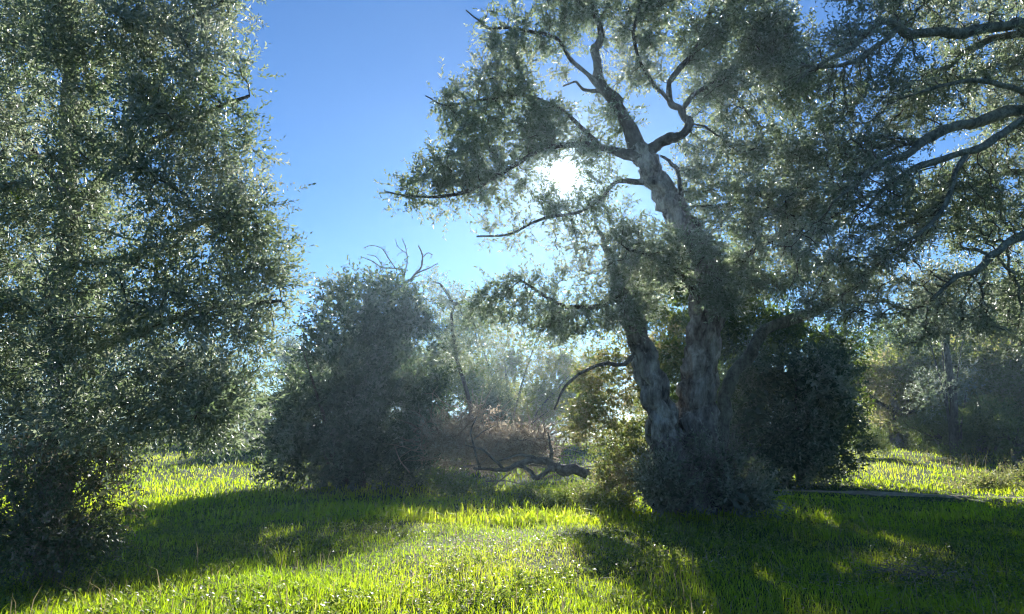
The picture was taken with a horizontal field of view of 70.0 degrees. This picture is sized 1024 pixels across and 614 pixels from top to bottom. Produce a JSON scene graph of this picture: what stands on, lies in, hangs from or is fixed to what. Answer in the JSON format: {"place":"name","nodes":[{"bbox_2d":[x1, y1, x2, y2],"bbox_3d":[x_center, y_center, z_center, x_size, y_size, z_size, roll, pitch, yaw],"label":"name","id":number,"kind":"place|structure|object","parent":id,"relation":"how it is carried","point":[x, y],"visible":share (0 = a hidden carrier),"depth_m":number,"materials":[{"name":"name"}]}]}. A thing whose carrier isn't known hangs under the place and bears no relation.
{"place":"outdoors","nodes":[
{"label":"outdoors","id":0,"kind":"place"},
{"bbox_2d":[0,435,1023,613],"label":"ground","id":1,"kind":"structure","parent":0,"point":[597,529],"depth_m":11.87,"materials":[{"name":"green plant"}]},
{"bbox_2d":[0,332,94,400],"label":"olive tree","id":2,"kind":"object","parent":1,"relation":"on","point":[44,378],"visible":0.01,"depth_m":47.56,"materials":[{"name":"green plant"}]},
{"bbox_2d":[0,421,154,589],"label":"shrub","id":3,"kind":"object","parent":1,"relation":"on","point":[34,530],"visible":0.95,"depth_m":7.90,"materials":[{"name":"green plant"}]},
{"bbox_2d":[90,338,218,444],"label":"olive tree","id":4,"kind":"object","parent":1,"relation":"on","point":[159,442],"visible":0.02,"depth_m":51.31,"materials":[{"name":"green plant"}]},
{"bbox_2d":[146,540,178,567],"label":"grass tuft","id":5,"kind":"object","parent":1,"relation":"on","point":[156,559],"visible":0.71,"depth_m":8.89,"materials":[{"name":"green plant"}]},
{"bbox_2d":[0,0,329,560],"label":"olive tree","id":6,"kind":"object","parent":1,"relation":"on","point":[70,407],"visible":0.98,"depth_m":8.62,"materials":[{"name":"green plant"}]},
{"bbox_2d":[164,420,223,444],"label":"bush","id":7,"kind":"object","parent":1,"relation":"on","point":[166,438],"visible":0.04,"depth_m":53.21,"materials":[{"name":"green plant"}]},
{"bbox_2d":[199,423,245,447],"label":"bush","id":8,"kind":"object","parent":1,"relation":"on","point":[218,444],"visible":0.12,"depth_m":43.33,"materials":[{"name":"green plant"}]},
{"bbox_2d":[233,393,281,444],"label":"scrub tree","id":9,"kind":"object","parent":1,"relation":"on","point":[258,423],"visible":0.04,"depth_m":54.31,"materials":[{"name":"green plant"}]},
{"bbox_2d":[271,543,296,566],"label":"grass tuft","id":10,"kind":"object","parent":1,"relation":"on","point":[283,557],"visible":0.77,"depth_m":9.51,"materials":[{"name":"green plant"}]},
{"bbox_2d":[264,335,329,427],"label":"olive tree","id":11,"kind":"object","parent":1,"relation":"on","point":[287,345],"visible":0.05,"depth_m":59.23,"materials":[{"name":"green plant"}]},
{"bbox_2d":[299,530,320,553],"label":"grass tuft","id":12,"kind":"object","parent":1,"relation":"on","point":[305,551],"visible":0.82,"depth_m":10.65,"materials":[{"name":"green plant"}]},
{"bbox_2d":[242,254,464,491],"bbox_3d":[-5.060,2.218,24.035,6.832,8.423,5.895,5,-12,-27],"label":"bush","id":13,"kind":"object","parent":1,"relation":"on","point":[358,399],"visible":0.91,"depth_m":23.16,"materials":[{"name":"green plant"}]},
{"bbox_2d":[315,329,428,421],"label":"olive tree","id":14,"kind":"object","parent":1,"relation":"on","point":[397,371],"visible":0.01,"depth_m":58.55,"materials":[{"name":"green plant"}]},
{"bbox_2d":[362,238,437,476],"bbox_3d":[-4.383,1.881,28.090,2.961,9.514,0.687,0,-10,0],"label":"dead tree","id":15,"kind":"object","parent":1,"relation":"on","point":[417,271],"visible":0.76,"depth_m":28.76,"materials":[{"name":"grey wood"}]},
{"bbox_2d":[420,462,463,496],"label":"weed clump","id":16,"kind":"object","parent":1,"relation":"on","point":[438,479],"visible":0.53,"depth_m":19.78,"materials":[{"name":"green plant"}]},
{"bbox_2d":[413,297,503,427],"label":"tree","id":17,"kind":"object","parent":1,"relation":"on","point":[475,388],"visible":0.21,"depth_m":45.51,"materials":[{"name":"green plant"}]},
{"bbox_2d":[409,265,508,473],"bbox_3d":[-2.151,2.487,29.084,4.144,8.485,2.695,0,-10,0],"label":"leaning tree","id":18,"kind":"object","parent":1,"relation":"on","point":[454,351],"visible":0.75,"depth_m":29.17,"materials":[{"name":"green plant"}]},
{"bbox_2d":[411,338,510,406],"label":"olive tree","id":19,"kind":"object","parent":1,"relation":"on","point":[437,368],"visible":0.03,"depth_m":63.56,"materials":[{"name":"green plant"}]},
{"bbox_2d":[435,465,495,499],"bbox_3d":[-1.179,4.573,18.720,1.638,1.033,1.341,3,-11,-16],"label":"weed clump","id":20,"kind":"object","parent":1,"relation":"on","point":[452,487],"visible":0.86,"depth_m":18.53,"materials":[{"name":"green plant"}]},
{"bbox_2d":[464,478,514,497],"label":"weed clump","id":21,"kind":"object","parent":1,"relation":"on","point":[490,490],"visible":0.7,"depth_m":17.99,"materials":[{"name":"green plant"}]},
{"bbox_2d":[458,375,521,463],"bbox_3d":[-1.083,5.024,32.589,3.112,4.241,3.261,0,-10,0],"label":"bush","id":22,"kind":"object","parent":1,"relation":"on","point":[492,400],"visible":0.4,"depth_m":32.40,"materials":[{"name":"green plant"}]},
{"bbox_2d":[384,384,603,487],"bbox_3d":[-0.428,3.927,21.153,6.819,3.646,4.053,-2,-11,13],"label":"brushwood heap","id":23,"kind":"object","parent":1,"relation":"on","point":[456,440],"visible":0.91,"depth_m":20.94,"materials":[{"name":"brown plant"}]},
{"bbox_2d":[466,416,600,480],"bbox_3d":[0.523,3.720,19.390,3.801,1.684,0.807,-2,-11,13],"label":"fallen bough","id":24,"kind":"object","parent":23,"relation":"on","point":[563,470],"visible":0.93,"depth_m":19.42,"materials":[{"name":"brown wood"}]},
{"bbox_2d":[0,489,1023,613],"bbox_3d":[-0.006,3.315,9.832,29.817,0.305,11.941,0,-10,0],"label":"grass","id":25,"kind":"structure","parent":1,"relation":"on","point":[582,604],"depth_m":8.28,"materials":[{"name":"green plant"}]},
{"bbox_2d":[0,442,1023,525],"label":"grass","id":26,"kind":"structure","parent":1,"relation":"on","point":[349,505],"depth_m":17.35,"materials":[{"name":"green plant"}]},
{"bbox_2d":[481,376,562,432],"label":"scrub tree","id":27,"kind":"object","parent":1,"relation":"on","point":[523,401],"visible":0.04,"depth_m":55.30,"materials":[{"name":"green plant"}]},
{"bbox_2d":[23,492,1023,613],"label":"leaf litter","id":28,"kind":"object","parent":1,"relation":"on","point":[955,579],"visible":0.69,"depth_m":8.89,"materials":[{"name":"green plant"}]},
{"bbox_2d":[509,480,550,500],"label":"weed clump","id":29,"kind":"object","parent":1,"relation":"on","point":[534,495],"visible":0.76,"depth_m":17.34,"materials":[{"name":"green plant"}]},
{"bbox_2d":[449,290,615,445],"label":"olive tree","id":30,"kind":"object","parent":1,"relation":"on","point":[544,396],"visible":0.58,"depth_m":49.46,"materials":[{"name":"green plant"}]},
{"bbox_2d":[531,480,583,507],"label":"weed clump","id":31,"kind":"object","parent":1,"relation":"on","point":[558,496],"visible":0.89,"depth_m":16.52,"materials":[{"name":"green plant"}]},
{"bbox_2d":[522,348,625,444],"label":"olive tree","id":32,"kind":"object","parent":1,"relation":"on","point":[582,363],"visible":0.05,"depth_m":52.63,"materials":[{"name":"green plant"}]},
{"bbox_2d":[562,479,597,498],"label":"weed clump","id":33,"kind":"object","parent":1,"relation":"on","point":[578,487],"visible":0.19,"depth_m":17.60,"materials":[{"name":"green plant"}]},
{"bbox_2d":[563,479,609,507],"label":"weed clump","id":34,"kind":"object","parent":1,"relation":"on","point":[589,495],"visible":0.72,"depth_m":16.46,"materials":[{"name":"green plant"}]},
{"bbox_2d":[590,485,641,511],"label":"weed clump","id":35,"kind":"object","parent":1,"relation":"on","point":[613,501],"visible":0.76,"depth_m":15.75,"materials":[{"name":"green plant"}]},
{"bbox_2d":[551,310,685,508],"bbox_3d":[2.372,2.444,16.583,3.518,4.620,2.206,-8,-13,37],"label":"bush","id":36,"kind":"object","parent":1,"relation":"on","point":[592,411],"visible":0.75,"depth_m":16.58,"materials":[{"name":"green plant"}]},
{"bbox_2d":[601,384,670,443],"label":"scrub tree","id":37,"kind":"object","parent":1,"relation":"on","point":[632,409],"visible":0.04,"depth_m":59.76,"materials":[{"name":"green plant"}]},
{"bbox_2d":[373,0,900,517],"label":"olive tree","id":38,"kind":"object","parent":1,"relation":"on","point":[715,292],"visible":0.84,"depth_m":15.62,"materials":[{"name":"green plant"}]},
{"bbox_2d":[674,570,708,599],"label":"grass tuft","id":39,"kind":"object","parent":1,"relation":"on","point":[694,587],"visible":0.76,"depth_m":7.53,"materials":[{"name":"green plant"}]},
{"bbox_2d":[615,411,795,521],"bbox_3d":[3.894,3.382,14.685,3.593,2.750,2.502,0,-10,0],"label":"shrub","id":40,"kind":"object","parent":1,"relation":"on","point":[659,480],"visible":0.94,"depth_m":14.39,"materials":[{"name":"green plant"}]},
{"bbox_2d":[602,216,883,475],"bbox_3d":[8.882,1.496,28.230,10.901,10.160,5.199,0,-10,0],"label":"evergreen tree","id":41,"kind":"object","parent":1,"relation":"on","point":[799,330],"visible":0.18,"depth_m":27.64,"materials":[{"name":"green plant"}]},
{"bbox_2d":[716,319,879,490],"bbox_3d":[9.386,3.355,24.913,6.053,6.098,4.937,0,-10,0],"label":"bush","id":42,"kind":"object","parent":1,"relation":"on","point":[808,440],"visible":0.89,"depth_m":23.97,"materials":[{"name":"green plant"}]},
{"bbox_2d":[837,424,895,456],"bbox_3d":[17.384,6.689,36.372,2.845,1.884,2.648,-1,-10,3],"label":"bush","id":43,"kind":"object","parent":1,"relation":"on","point":[879,442],"visible":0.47,"depth_m":35.71,"materials":[{"name":"green plant"}]},
{"bbox_2d":[750,0,1023,369],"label":"olive tree","id":44,"kind":"object","parent":1,"relation":"on","point":[986,187],"visible":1,"depth_m":12.40,"materials":[{"name":"green plant"}]},
{"bbox_2d":[857,388,917,443],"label":"scrub tree","id":45,"kind":"object","parent":1,"relation":"on","point":[875,403],"visible":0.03,"depth_m":50.81,"materials":[{"name":"green plant"}]},
{"bbox_2d":[851,382,945,447],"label":"scrub tree","id":46,"kind":"object","parent":1,"relation":"on","point":[882,401],"visible":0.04,"depth_m":46.66,"materials":[{"name":"green plant"}]},
{"bbox_2d":[842,339,956,446],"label":"scrub tree","id":47,"kind":"object","parent":1,"relation":"on","point":[883,371],"visible":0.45,"depth_m":43.46,"materials":[{"name":"green plant"}]},
{"bbox_2d":[851,306,967,360],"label":"evergreen tree","id":48,"kind":"object","parent":1,"relation":"on","point":[877,339],"visible":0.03,"depth_m":63.81,"materials":[{"name":"green plant"}]},
{"bbox_2d":[827,543,999,585],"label":"twig litter","id":49,"kind":"object","parent":1,"relation":"on","point":[911,571],"visible":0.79,"depth_m":8.44,"materials":[{"name":"brown wood"}]},
{"bbox_2d":[906,445,931,461],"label":"dry stalk","id":50,"kind":"object","parent":1,"relation":"on","point":[925,454],"visible":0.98,"depth_m":33.30,"materials":[{"name":"beige plant"}]},
{"bbox_2d":[892,406,985,456],"bbox_3d":[21.882,6.387,37.535,3.909,2.781,4.199,5,-12,-27],"label":"bush","id":51,"kind":"object","parent":1,"relation":"on","point":[934,434],"visible":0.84,"depth_m":37.23,"materials":[{"name":"green plant"}]},
{"bbox_2d":[871,310,1023,421],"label":"evergreen tree","id":52,"kind":"object","parent":1,"relation":"on","point":[898,343],"visible":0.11,"depth_m":44.08,"materials":[{"name":"green plant"}]},
{"bbox_2d":[893,268,1005,457],"bbox_3d":[22.051,2.746,36.167,6.190,9.675,3.756,2,-11,-12],"label":"slim tree","id":53,"kind":"object","parent":1,"relation":"on","point":[949,378],"visible":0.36,"depth_m":35.96,"materials":[{"name":"green plant"}]},
{"bbox_2d":[935,455,965,468],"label":"dry stalk","id":54,"kind":"object","parent":1,"relation":"on","point":[950,463],"visible":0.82,"depth_m":30.08,"materials":[{"name":"beige plant"}]},
{"bbox_2d":[884,274,1022,355],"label":"evergreen tree","id":55,"kind":"object","parent":1,"relation":"on","point":[932,301],"visible":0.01,"depth_m":56.75,"materials":[{"name":"green plant"}]},
{"bbox_2d":[905,330,1023,449],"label":"scrub tree","id":56,"kind":"object","parent":1,"relation":"on","point":[980,353],"visible":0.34,"depth_m":39.12,"materials":[{"name":"green plant"}]},
{"bbox_2d":[911,378,1023,454],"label":"bush","id":57,"kind":"object","parent":1,"relation":"on","point":[983,445],"visible":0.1,"depth_m":38.61,"materials":[{"name":"green plant"}]},
{"bbox_2d":[912,361,1023,450],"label":"scrub tree","id":58,"kind":"object","parent":1,"relation":"on","point":[998,377],"visible":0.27,"depth_m":38.28,"materials":[{"name":"green plant"}]},
{"bbox_2d":[924,449,1023,492],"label":"scrub","id":59,"kind":"object","parent":1,"relation":"on","point":[985,482],"visible":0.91,"depth_m":23.30,"materials":[{"name":"green plant"}]},
{"bbox_2d":[964,456,986,472],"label":"dry stalk","id":60,"kind":"object","parent":1,"relation":"on","point":[975,464],"visible":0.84,"depth_m":29.21,"materials":[{"name":"beige plant"}]},
{"bbox_2d":[928,297,1023,352],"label":"evergreen tree","id":61,"kind":"object","parent":1,"relation":"on","point":[995,320],"visible":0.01,"depth_m":44.69,"materials":[{"name":"green plant"}]},
{"bbox_2d":[945,392,1023,466],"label":"bush","id":62,"kind":"object","parent":1,"relation":"on","point":[985,420],"visible":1,"depth_m":32.62,"materials":[{"name":"green plant"}]},
{"bbox_2d":[0,0,1023,434],"label":"sky","id":63,"kind":"structure","parent":0,"point":[350,104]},
{"bbox_2d":[774,489,1023,497],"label":"path","id":64,"kind":"structure","parent":0,"point":[879,493],"depth_m":21.33,"materials":[{"name":"green plant"}]}
]}

